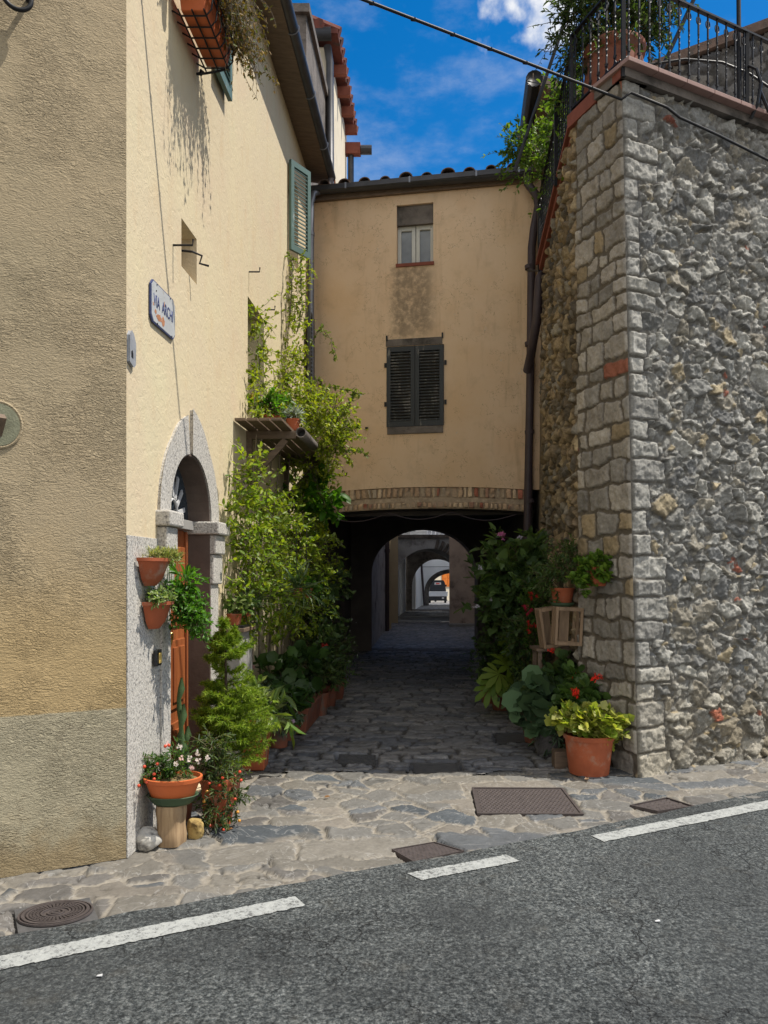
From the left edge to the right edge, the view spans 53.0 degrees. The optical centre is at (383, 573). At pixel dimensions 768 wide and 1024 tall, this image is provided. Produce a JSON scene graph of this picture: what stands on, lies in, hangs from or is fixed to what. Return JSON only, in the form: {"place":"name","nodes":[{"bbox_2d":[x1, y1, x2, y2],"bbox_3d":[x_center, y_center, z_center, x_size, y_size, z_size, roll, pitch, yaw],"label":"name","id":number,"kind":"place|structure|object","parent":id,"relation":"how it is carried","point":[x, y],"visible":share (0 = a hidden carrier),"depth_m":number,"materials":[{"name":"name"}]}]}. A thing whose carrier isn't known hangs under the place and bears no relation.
{"place":"outdoors","nodes":[
{"label":"outdoors","id":0,"kind":"place"},
{"bbox_2d":[0,790,767,1023],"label":"road","id":1,"kind":"structure","parent":0,"point":[563,928],"depth_m":3.28,"materials":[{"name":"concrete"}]},
{"bbox_2d":[0,896,304,969],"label":"road marking","id":2,"kind":"object","parent":1,"relation":"on","point":[88,944],"visible":1,"depth_m":3.41,"materials":[{"name":"paint"}]},
{"bbox_2d":[408,855,518,879],"bbox_3d":[0.439,1.589,4.172,0.642,0.001,0.127,0,0,-26],"label":"road marking","id":3,"kind":"object","parent":1,"relation":"on","point":[463,867],"visible":1,"depth_m":4.17,"materials":[{"name":"paint"}]},
{"bbox_2d":[591,800,767,841],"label":"road marking","id":4,"kind":"object","parent":1,"relation":"on","point":[677,822],"visible":1,"depth_m":4.94,"materials":[{"name":"paint"}]},
{"bbox_2d":[0,756,767,936],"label":"stone paving","id":5,"kind":"structure","parent":0,"point":[291,827],"depth_m":4.87,"materials":[{"name":"grey stone"}]},
{"bbox_2d":[14,898,97,933],"bbox_3d":[-1.550,1.612,3.634,0.366,0.036,0.282,0,0,-23],"label":"manhole cover","id":6,"kind":"object","parent":5,"relation":"on","point":[48,915],"visible":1,"depth_m":3.61,"materials":[{"name":"metal"}]},
{"bbox_2d":[136,826,161,851],"bbox_3d":[-1.370,1.552,4.501,0.137,0.142,0.158,0,0,40],"label":"field stone","id":7,"kind":"object","parent":5,"relation":"on","point":[148,838],"visible":0.93,"depth_m":4.46,"materials":[{"name":"grey stone"}]},
{"bbox_2d":[156,805,186,847],"bbox_3d":[-1.268,1.482,4.581,0.179,0.237,0.178,0,0,0],"label":"wooden log","id":8,"kind":"object","parent":5,"relation":"on","point":[171,827],"visible":0.78,"depth_m":4.50,"materials":[{"name":"brown wood"}]},
{"bbox_2d":[146,791,198,806],"bbox_3d":[-1.258,1.334,4.577,0.310,0.056,0.229,0,0,0],"label":"pot saucer","id":9,"kind":"object","parent":8,"relation":"on","point":[172,802],"visible":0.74,"depth_m":4.50,"materials":[{"name":"green ceramic"}]},
{"bbox_2d":[137,736,209,798],"bbox_3d":[-1.271,1.147,4.592,0.534,0.370,0.363,0,0,0],"label":"flower bowl","id":10,"kind":"object","parent":9,"relation":"on","point":[169,781],"visible":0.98,"depth_m":4.54,"materials":[{"name":"orange plastic"}]},
{"bbox_2d":[175,677,192,820],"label":"cactus","id":11,"kind":"object","parent":5,"relation":"on","point":[181,713],"visible":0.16,"depth_m":5.02,"materials":[{"name":"plant"}]},
{"bbox_2d":[187,818,203,839],"bbox_3d":[-1.140,1.551,4.650,0.088,0.150,0.104,0,0,-38],"label":"field stone","id":12,"kind":"object","parent":5,"relation":"on","point":[195,828],"visible":0.92,"depth_m":4.62,"materials":[{"name":"yellow stone"}]},
{"bbox_2d":[183,723,255,832],"bbox_3d":[-1.043,1.330,4.885,0.492,0.724,0.451,0,0,36],"label":"berry plant","id":13,"kind":"object","parent":5,"relation":"on","point":[219,798],"visible":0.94,"depth_m":4.85,"materials":[{"name":"green plant"}]},
{"bbox_2d":[189,615,280,795],"bbox_3d":[-1.060,0.940,5.397,0.646,1.320,0.720,0,0,27],"label":"potted spruce","id":14,"kind":"object","parent":5,"relation":"on","point":[220,701],"visible":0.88,"depth_m":5.35,"materials":[{"name":"plant"}]},
{"bbox_2d":[392,842,463,861],"bbox_3d":[0.254,1.613,4.458,0.354,0.033,0.228,0,0,-30],"label":"metal cover","id":15,"kind":"object","parent":5,"relation":"on","point":[428,850],"visible":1,"depth_m":4.44,"materials":[{"name":"metal"}]},
{"bbox_2d":[472,787,583,816],"bbox_3d":[0.980,1.613,5.446,0.716,0.033,0.645,0,0,0],"label":"metal cover","id":16,"kind":"object","parent":5,"relation":"on","point":[522,801],"visible":1,"depth_m":5.42,"materials":[{"name":"metal"}]},
{"bbox_2d":[544,699,634,776],"bbox_3d":[1.645,1.300,6.207,0.732,0.601,0.492,0,0,0],"label":"potted plant","id":17,"kind":"object","parent":5,"relation":"on","point":[590,732],"visible":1,"depth_m":6.08,"materials":[{"name":"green plant"}]},
{"bbox_2d":[535,56,767,777],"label":"terrace wall","id":18,"kind":"structure","parent":5,"relation":"on","point":[653,386],"depth_m":6.49,"materials":[{"name":"stone"}]},
{"bbox_2d":[481,51,583,217],"bbox_3d":[1.823,-4.553,8.361,0.968,1.686,2.292,0,0,-13],"label":"terrace vine","id":19,"kind":"object","parent":18,"relation":"on","point":[536,160],"visible":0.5,"depth_m":8.68,"materials":[{"name":"green plant"}]},
{"bbox_2d":[523,270,544,373],"bbox_3d":[1.841,-3.212,9.486,0.235,1.362,0.705,0,0,-17],"label":"terrace drainpipe","id":20,"kind":"object","parent":18,"relation":"attached to","point":[533,336],"visible":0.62,"depth_m":9.30,"materials":[{"name":"black metal"}]},
{"bbox_2d":[537,0,620,271],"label":"iron railing","id":21,"kind":"object","parent":18,"relation":"on","point":[544,199],"visible":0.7,"depth_m":7.11,"materials":[{"name":"metal"}]},
{"bbox_2d":[565,548,612,598],"bbox_3d":[1.759,-0.005,6.426,0.330,0.420,0.389,0,0,-41],"label":"wall pot","id":22,"kind":"object","parent":18,"relation":"attached to","point":[592,569],"depth_m":6.38,"materials":[{"name":"ceramic"}]},
{"bbox_2d":[527,0,699,104],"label":"plant","id":23,"kind":"object","parent":18,"relation":"on","point":[583,8],"visible":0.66,"depth_m":6.88,"materials":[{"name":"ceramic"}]},
{"bbox_2d":[513,0,767,172],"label":"pergola frame","id":24,"kind":"object","parent":18,"relation":"on","point":[738,67],"visible":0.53,"depth_m":7.20,"materials":[{"name":"black metal"}]},
{"bbox_2d":[621,0,767,124],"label":"iron railing","id":25,"kind":"object","parent":18,"relation":"on","point":[761,99],"visible":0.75,"depth_m":6.58,"materials":[{"name":"metal"}]},
{"bbox_2d":[630,797,693,813],"bbox_3d":[1.915,1.611,5.298,0.374,0.038,0.237,0,0,-30],"label":"drain grating","id":26,"kind":"object","parent":5,"relation":"on","point":[661,805],"visible":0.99,"depth_m":5.31,"materials":[{"name":"metal"}]},
{"bbox_2d":[412,565,424,608],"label":"lane house","id":27,"kind":"structure","parent":0,"point":[418,592],"depth_m":37.67,"materials":[{"name":"white paint"}]},
{"bbox_2d":[372,601,473,647],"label":"cobbled lane","id":28,"kind":"structure","parent":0,"point":[421,635],"depth_m":20.62,"materials":[{"name":"stone"}]},
{"bbox_2d":[372,536,397,646],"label":"lane house","id":29,"kind":"structure","parent":28,"relation":"on","point":[385,591],"depth_m":21.54,"materials":[{"name":"grey paint"}]},
{"bbox_2d":[398,558,405,615],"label":"lane house","id":30,"kind":"structure","parent":28,"relation":"on","point":[402,588],"depth_m":31.59,"materials":[{"name":"white paint"}]},
{"bbox_2d":[401,530,440,534],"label":"terrace house","id":31,"kind":"structure","parent":28,"relation":"on","point":[418,533],"depth_m":29.30,"materials":[{"name":"grey paint"}]},
{"bbox_2d":[398,532,448,621],"bbox_3d":[1.500,0.050,27.550,3.400,3.300,3.300,0,0,0],"label":"lane archway","id":32,"kind":"object","parent":28,"relation":"on","point":[408,545],"visible":0.3,"depth_m":26.00,"materials":[{"name":"grey paint"}]},
{"bbox_2d":[406,551,448,610],"bbox_3d":[2.100,0.150,34.300,6.200,3.100,1.600,0,0,0],"label":"lane archway","id":33,"kind":"object","parent":28,"relation":"on","point":[415,561],"visible":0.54,"depth_m":33.50,"materials":[{"name":"grey paint"}]},
{"bbox_2d":[422,559,448,605],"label":"last archway","id":34,"kind":"object","parent":28,"relation":"on","point":[433,570],"visible":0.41,"depth_m":41.00,"materials":[{"name":"white paint"}]},
{"bbox_2d":[429,580,447,602],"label":"three wheeled truck","id":35,"kind":"object","parent":28,"relation":"on","point":[437,590],"visible":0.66,"depth_m":46.34,"materials":[{"name":"white paint"}]},
{"bbox_2d":[448,536,473,626],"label":"court house","id":36,"kind":"structure","parent":28,"relation":"on","point":[460,589],"depth_m":24.00,"materials":[{"name":"brown paint"}]},
{"bbox_2d":[515,70,632,667],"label":"alley house","id":37,"kind":"structure","parent":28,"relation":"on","point":[532,88],"depth_m":9.50,"materials":[{"name":"brown stone"}]},
{"bbox_2d":[427,530,438,534],"bbox_3d":[1.661,-1.400,26.104,0.405,0.160,0.032,0,0,1],"label":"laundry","id":38,"kind":"object","parent":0,"point":[432,533],"visible":0.72,"depth_m":26.10,"materials":[{"name":"white fabric"}]},
{"bbox_2d":[242,647,697,774],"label":"cobbled alley","id":39,"kind":"structure","parent":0,"point":[398,710],"depth_m":8.15,"materials":[{"name":"stone"}]},
{"bbox_2d":[0,0,335,877],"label":"corner house","id":40,"kind":"structure","parent":39,"relation":"on","point":[136,154],"depth_m":4.31,"materials":[{"name":"beige paint"}]},
{"bbox_2d":[3,0,33,12],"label":"iron bracket","id":41,"kind":"object","parent":40,"relation":"attached to","point":[28,7],"visible":1,"depth_m":4.02,"materials":[{"name":"black metal"}]},
{"bbox_2d":[127,330,135,366],"bbox_3d":[-1.435,-1.280,4.377,0.020,0.207,0.092,0,0,4],"label":"marble plaque","id":42,"kind":"object","parent":40,"relation":"attached to","point":[131,350],"visible":1,"depth_m":4.35,"materials":[{"name":"grey stone"}]},
{"bbox_2d":[136,544,184,585],"bbox_3d":[-1.312,-0.060,4.600,0.219,0.260,0.364,0,0,0],"label":"wall pot","id":43,"kind":"object","parent":40,"relation":"attached to","point":[152,571],"depth_m":4.53,"materials":[{"name":"ceramic"}]},
{"bbox_2d":[149,279,174,339],"bbox_3d":[-1.400,-1.670,4.875,0.019,0.260,0.432,0,0,4],"label":"street sign","id":44,"kind":"object","parent":40,"relation":"attached to","point":[161,309],"visible":1,"depth_m":4.83,"materials":[{"name":"white ceramic"}]},
{"bbox_2d":[171,530,187,767],"bbox_3d":[-1.536,0.635,5.450,0.161,1.930,0.920,0,0,0],"label":"door","id":45,"kind":"structure","parent":40,"relation":"in","point":[179,639],"depth_m":5.67,"materials":[{"name":"brown wood"}]},
{"bbox_2d":[142,556,220,648],"bbox_3d":[-1.243,0.169,4.769,0.389,0.609,0.643,0,0,0],"label":"wall pot","id":46,"kind":"object","parent":40,"relation":"attached to","point":[190,614],"depth_m":4.78,"materials":[{"name":"ceramic"}]},
{"bbox_2d":[172,0,279,99],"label":"window box","id":47,"kind":"object","parent":40,"relation":"attached to","point":[214,26],"visible":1,"depth_m":5.37,"materials":[{"name":"orange plastic"}]},
{"bbox_2d":[235,418,321,511],"bbox_3d":[-0.992,-1.022,7.834,0.466,0.645,2.462,0,0,4],"label":"wall shelf","id":48,"kind":"object","parent":40,"relation":"attached to","point":[279,435],"depth_m":7.08,"materials":[{"name":"brown wood"}]},
{"bbox_2d":[248,387,287,418],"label":"potted plant","id":49,"kind":"object","parent":48,"relation":"on","point":[274,399],"visible":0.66,"depth_m":7.22,"materials":[{"name":"green plant"}]},
{"bbox_2d":[249,391,295,419],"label":"potted plant","id":50,"kind":"object","parent":48,"relation":"on","point":[289,400],"visible":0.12,"depth_m":7.57,"materials":[{"name":"green plant"}]},
{"bbox_2d":[279,402,304,430],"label":"potted plant","id":51,"kind":"object","parent":48,"relation":"on","point":[292,422],"visible":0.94,"depth_m":7.22,"materials":[{"name":"green plant"}]},
{"bbox_2d":[295,427,317,449],"bbox_3d":[-0.731,-1.285,7.340,0.096,0.094,0.728,0,0,4],"label":"plastic pipe","id":52,"kind":"object","parent":48,"relation":"on","point":[304,436],"visible":1,"depth_m":7.15,"materials":[{"name":"grey plastic"}]},
{"bbox_2d":[218,249,369,674],"bbox_3d":[-0.884,-1.166,8.052,1.479,5.436,4.021,0,0,0],"label":"climbing vine","id":53,"kind":"object","parent":40,"relation":"attached to","point":[254,534],"visible":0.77,"depth_m":7.92,"materials":[{"name":"green plant"}]},
{"bbox_2d":[296,523,296,568],"bbox_3d":[-0.867,-0.201,7.600,0.008,0.604,0.008,0,0,0],"label":"hanging wire","id":54,"kind":"object","parent":53,"relation":"hanging from","point":[296,546],"visible":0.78,"depth_m":7.60,"materials":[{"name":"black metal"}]},
{"bbox_2d":[270,559,327,621],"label":"hanging plant","id":55,"kind":"object","parent":54,"relation":"hanging from","point":[296,580],"visible":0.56,"depth_m":7.54,"materials":[{"name":"green plant"}]},
{"bbox_2d":[306,523,306,575],"bbox_3d":[-0.806,-0.212,8.000,0.008,0.635,0.008,0,0,0],"label":"hanging wire","id":56,"kind":"object","parent":53,"relation":"hanging from","point":[306,548],"visible":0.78,"depth_m":8.00,"materials":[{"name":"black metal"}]},
{"bbox_2d":[302,575,323,600],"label":"hanging plant","id":57,"kind":"object","parent":56,"relation":"hanging from","point":[315,589],"visible":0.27,"depth_m":7.97,"materials":[{"name":"green plant"}]},
{"bbox_2d":[283,462,351,535],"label":"broad leaved vine","id":58,"kind":"object","parent":53,"relation":"hanging from","point":[338,498],"visible":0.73,"depth_m":8.65,"materials":[{"name":"green plant"}]},
{"bbox_2d":[360,0,767,161],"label":"overhead cable","id":59,"kind":"object","parent":40,"relation":"attached to","point":[450,33],"visible":1,"depth_m":5.83,"materials":[{"name":"black rubber"}]},
{"bbox_2d":[218,622,257,761],"bbox_3d":[-1.208,1.008,6.410,0.210,1.185,0.514,0,0,4],"label":"meter cabinet","id":60,"kind":"object","parent":39,"relation":"on","point":[245,629],"visible":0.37,"depth_m":6.24,"materials":[{"name":"grey metal"}]},
{"bbox_2d":[221,590,260,624],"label":"potted plant","id":61,"kind":"object","parent":60,"relation":"on","point":[243,603],"visible":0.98,"depth_m":6.27,"materials":[{"name":"green plant"}]},
{"bbox_2d":[227,568,276,635],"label":"potted plant","id":62,"kind":"object","parent":60,"relation":"on","point":[254,591],"visible":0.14,"depth_m":6.55,"materials":[{"name":"green plant"}]},
{"bbox_2d":[224,673,304,770],"bbox_3d":[-0.987,1.191,6.323,0.746,0.818,0.695,0,0,0],"label":"potted plant","id":63,"kind":"object","parent":39,"relation":"on","point":[273,696],"visible":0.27,"depth_m":6.25,"materials":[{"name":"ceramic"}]},
{"bbox_2d":[257,671,305,748],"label":"potted plant","id":64,"kind":"object","parent":39,"relation":"on","point":[280,741],"visible":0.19,"depth_m":7.05,"materials":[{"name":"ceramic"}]},
{"bbox_2d":[253,639,332,740],"bbox_3d":[-0.863,1.115,7.398,0.724,0.971,0.976,0,0,35],"label":"potted plant","id":65,"kind":"object","parent":39,"relation":"on","point":[290,659],"visible":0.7,"depth_m":7.28,"materials":[{"name":"green plant"}]},
{"bbox_2d":[294,663,327,733],"bbox_3d":[-0.876,1.258,8.145,0.541,0.684,1.236,0,0,0],"label":"long planter","id":66,"kind":"object","parent":39,"relation":"on","point":[312,715],"visible":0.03,"depth_m":7.99,"materials":[{"name":"ceramic"}]},
{"bbox_2d":[286,615,348,715],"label":"potted plant","id":67,"kind":"object","parent":39,"relation":"on","point":[329,639],"visible":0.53,"depth_m":8.65,"materials":[{"name":"green plant"}]},
{"bbox_2d":[292,566,347,689],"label":"potted plant","id":68,"kind":"object","parent":39,"relation":"on","point":[333,596],"visible":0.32,"depth_m":9.14,"materials":[{"name":"green plant"}]},
{"bbox_2d":[305,637,354,706],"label":"potted plant","id":69,"kind":"object","parent":39,"relation":"on","point":[332,696],"visible":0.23,"depth_m":9.27,"materials":[{"name":"green plant"}]},
{"bbox_2d":[308,555,355,679],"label":"potted plant","id":70,"kind":"object","parent":39,"relation":"on","point":[338,583],"visible":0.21,"depth_m":9.92,"materials":[{"name":"green plant"}]},
{"bbox_2d":[312,15,371,182],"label":"house","id":71,"kind":"structure","parent":39,"relation":"on","point":[341,122],"depth_m":13.86,"materials":[{"name":"beige paint"}]},
{"bbox_2d":[329,614,362,699],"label":"potted plant","id":72,"kind":"object","parent":39,"relation":"on","point":[340,693],"visible":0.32,"depth_m":9.82,"materials":[{"name":"green plant"}]},
{"bbox_2d":[337,754,375,766],"bbox_3d":[-0.235,1.617,6.670,0.326,0.026,0.368,0,0,0],"label":"dark cover","id":73,"kind":"object","parent":39,"relation":"on","point":[344,759],"visible":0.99,"depth_m":6.68,"materials":[{"name":"grey stone"}]},
{"bbox_2d":[311,163,543,658],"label":"archway house","id":74,"kind":"structure","parent":39,"relation":"on","point":[424,284],"depth_m":10.37,"materials":[{"name":"paint"}]},
{"bbox_2d":[396,225,433,267],"bbox_3d":[0.427,-4.444,10.433,0.518,0.581,0.145,0,0,10],"label":"window","id":75,"kind":"structure","parent":74,"relation":"in","point":[415,243],"depth_m":10.47,"materials":[{"name":"paint"}]},
{"bbox_2d":[384,332,446,434],"bbox_3d":[0.427,-2.563,10.410,0.847,1.339,0.100,0,0,10],"label":"shuttered window","id":76,"kind":"structure","parent":74,"relation":"in","point":[415,374],"depth_m":10.38,"materials":[{"name":"paint"}]},
{"bbox_2d":[340,512,515,521],"bbox_3d":[0.482,-0.774,10.400,2.574,0.130,0.035,0,0,10],"label":"sagging cable","id":77,"kind":"object","parent":74,"relation":"hanging from","point":[428,518],"visible":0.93,"depth_m":10.37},
{"bbox_2d":[413,763,459,773],"bbox_3d":[0.434,1.617,6.373,0.378,0.026,0.321,0,0,0],"label":"dark cover","id":78,"kind":"object","parent":39,"relation":"on","point":[419,768],"visible":0.83,"depth_m":6.40,"materials":[{"name":"grey stone"}]},
{"bbox_2d":[462,637,500,703],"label":"potted plant","id":79,"kind":"object","parent":39,"relation":"on","point":[478,660],"visible":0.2,"depth_m":9.55,"materials":[{"name":"green plant"}]},
{"bbox_2d":[471,613,521,710],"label":"potted plant","id":80,"kind":"object","parent":39,"relation":"on","point":[488,646],"visible":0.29,"depth_m":9.01,"materials":[{"name":"green plant"}]},
{"bbox_2d":[473,616,531,708],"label":"fatsia plant","id":81,"kind":"object","parent":39,"relation":"on","point":[495,683],"visible":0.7,"depth_m":8.54,"materials":[{"name":"green plant"}]},
{"bbox_2d":[453,522,552,685],"bbox_3d":[1.514,0.492,8.716,1.301,2.216,1.102,0,0,28],"label":"hibiscus shrub","id":82,"kind":"object","parent":39,"relation":"on","point":[496,590],"visible":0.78,"depth_m":8.57,"materials":[{"name":"green plant"}]},
{"bbox_2d":[495,733,526,744],"bbox_3d":[1.250,1.617,7.540,0.304,0.026,0.501,0,0,5],"label":"dark cover","id":83,"kind":"object","parent":39,"relation":"on","point":[503,738],"visible":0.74,"depth_m":7.53,"materials":[{"name":"grey stone"}]},
{"bbox_2d":[493,606,550,708],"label":"potted plant","id":84,"kind":"object","parent":39,"relation":"on","point":[513,634],"visible":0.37,"depth_m":8.14,"materials":[{"name":"green plant"}]},
{"bbox_2d":[504,569,554,731],"bbox_3d":[1.514,0.761,7.679,0.550,1.678,0.704,0,0,-18],"label":"salvia bush","id":85,"kind":"object","parent":39,"relation":"on","point":[528,606],"visible":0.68,"depth_m":7.63,"materials":[{"name":"green plant"}]},
{"bbox_2d":[501,664,565,757],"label":"mullein plant","id":86,"kind":"object","parent":39,"relation":"on","point":[527,709],"visible":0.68,"depth_m":6.81,"materials":[{"name":"green plant"}]},
{"bbox_2d":[534,731,561,756],"bbox_3d":[1.476,1.481,6.882,0.230,0.328,0.220,0,0,-30],"label":"rough stone","id":87,"kind":"object","parent":39,"relation":"on","point":[543,746],"visible":0.38,"depth_m":6.80,"materials":[{"name":"grey stone"}]},
{"bbox_2d":[520,647,577,747],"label":"geranium","id":88,"kind":"object","parent":39,"relation":"on","point":[555,670],"visible":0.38,"depth_m":6.83,"materials":[{"name":"plant"}]},
{"bbox_2d":[530,645,573,743],"bbox_3d":[1.550,1.137,7.125,0.340,0.925,0.330,0,0,0],"label":"plant stand","id":89,"kind":"object","parent":39,"relation":"on","point":[537,650],"visible":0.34,"depth_m":7.02,"materials":[{"name":"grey wood"}]},
{"bbox_2d":[534,606,565,648],"bbox_3d":[1.500,0.478,6.962,0.248,0.384,0.156,0,0,-6],"label":"wooden crate","id":90,"kind":"object","parent":89,"relation":"on","point":[543,624],"visible":0.68,"depth_m":7.00,"materials":[{"name":"brown wood"}]},
{"bbox_2d":[550,606,583,645],"bbox_3d":[1.606,0.456,6.761,0.256,0.342,0.156,0,0,-3],"label":"wooden crate","id":91,"kind":"object","parent":89,"relation":"on","point":[562,635],"visible":1,"depth_m":6.80,"materials":[{"name":"brown wood"}]},
{"bbox_2d":[550,602,574,606],"bbox_3d":[1.600,0.273,6.900,0.220,0.034,0.220,0,0,0],"label":"pot saucer","id":92,"kind":"object","parent":91,"relation":"on","point":[571,604],"visible":0.85,"depth_m":6.82,"materials":[{"name":"green plastic"}]},
{"bbox_2d":[525,533,583,602],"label":"potted plant","id":93,"kind":"object","parent":92,"relation":"on","point":[561,594],"visible":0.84,"depth_m":6.84,"materials":[{"name":"green plant"}]},
{"bbox_2d":[552,748,567,768],"bbox_3d":[1.497,1.545,6.427,0.170,0.150,0.130,0,0,0],"label":"wooden block","id":94,"kind":"object","parent":39,"relation":"on","point":[559,759],"depth_m":6.36,"materials":[{"name":"brown wood"}]},
{"bbox_2d":[547,659,610,744],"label":"geranium","id":95,"kind":"object","parent":39,"relation":"on","point":[579,688],"visible":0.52,"depth_m":6.47,"materials":[{"name":"plant"}]},
{"bbox_2d":[292,0,767,181],"label":"sky","id":96,"kind":"structure","parent":0,"point":[426,99],"materials":[{"name":"blue"}]},
{"bbox_2d":[647,18,767,109],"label":"stone house","id":97,"kind":"structure","parent":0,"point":[760,27],"depth_m":10.27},
{"label":"ground","id":98,"kind":"structure","parent":0,"visible":0},
{"bbox_2d":[292,3,327,184],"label":"grey house","id":99,"kind":"structure","parent":98,"relation":"on","point":[304,19],"depth_m":11.55,"materials":[{"name":"white paint"}]},
{"bbox_2d":[435,574,448,600],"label":"sunlit house","id":100,"kind":"structure","parent":98,"relation":"on","point":[445,577],"depth_m":53.79,"materials":[{"name":"orange paint"}]}
]}

